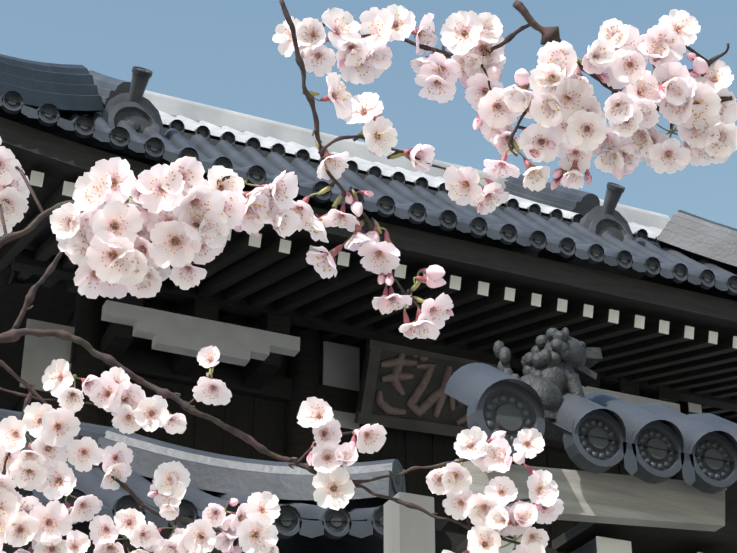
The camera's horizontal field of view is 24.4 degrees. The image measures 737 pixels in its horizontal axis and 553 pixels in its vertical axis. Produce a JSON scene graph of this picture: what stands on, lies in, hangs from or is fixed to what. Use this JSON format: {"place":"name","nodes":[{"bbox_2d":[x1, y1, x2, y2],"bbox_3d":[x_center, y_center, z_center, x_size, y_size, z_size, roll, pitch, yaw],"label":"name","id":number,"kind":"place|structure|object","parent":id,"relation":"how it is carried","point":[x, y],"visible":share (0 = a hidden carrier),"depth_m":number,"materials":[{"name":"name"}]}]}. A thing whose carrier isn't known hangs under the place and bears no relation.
{"place":"outdoors","nodes":[
{"label":"outdoors","id":0,"kind":"place"},
{"bbox_2d":[0,409,448,552],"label":"lower tiled roof","id":1,"kind":"structure","parent":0,"point":[304,522],"depth_m":9.51,"materials":[{"name":"grey tile"}]},
{"bbox_2d":[0,0,732,550],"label":"tree branches","id":2,"kind":"object","parent":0,"point":[16,334],"visible":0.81,"depth_m":1.27,"materials":[{"name":"brown plant"}]},
{"bbox_2d":[0,4,736,552],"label":"cherry blossoms","id":3,"kind":"object","parent":2,"relation":"attached to","point":[180,214],"visible":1,"depth_m":1.12,"materials":[{"name":"pink plant"}]},
{"bbox_2d":[0,54,736,423],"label":"tiled roof","id":4,"kind":"structure","parent":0,"point":[134,118],"depth_m":17.89,"materials":[{"name":"grey tile"}]},
{"bbox_2d":[0,0,736,228],"label":"sky","id":5,"kind":"structure","parent":0,"point":[224,54],"materials":[{"name":"blue"}]},
{"bbox_2d":[10,249,736,547],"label":"wall","id":6,"kind":"structure","parent":0,"point":[273,370],"depth_m":16.12,"materials":[{"name":"black wood"}]},
{"bbox_2d":[0,117,736,521],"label":"roof eaves","id":7,"kind":"object","parent":6,"relation":"attached to","point":[632,329],"visible":0.46,"depth_m":14.89,"materials":[{"name":"black wood"}]},
{"bbox_2d":[354,339,500,436],"bbox_3d":[0.635,1.114,16.726,1.565,0.866,0.515,12,-31,-21],"label":"signboard","id":8,"kind":"object","parent":6,"relation":"attached to","point":[402,387],"visible":0.65,"depth_m":16.61},
{"label":"ground","id":9,"kind":"structure","parent":0,"visible":0},
{"bbox_2d":[384,492,571,552],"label":"pillar","id":10,"kind":"structure","parent":9,"relation":"on","point":[407,530],"depth_m":4.62,"materials":[{"name":"grey wood"}]},
{"bbox_2d":[444,327,736,552],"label":"tiled roof","id":11,"kind":"structure","parent":10,"relation":"on","point":[650,506],"depth_m":4.58,"materials":[{"name":"grey tile"}]}
]}

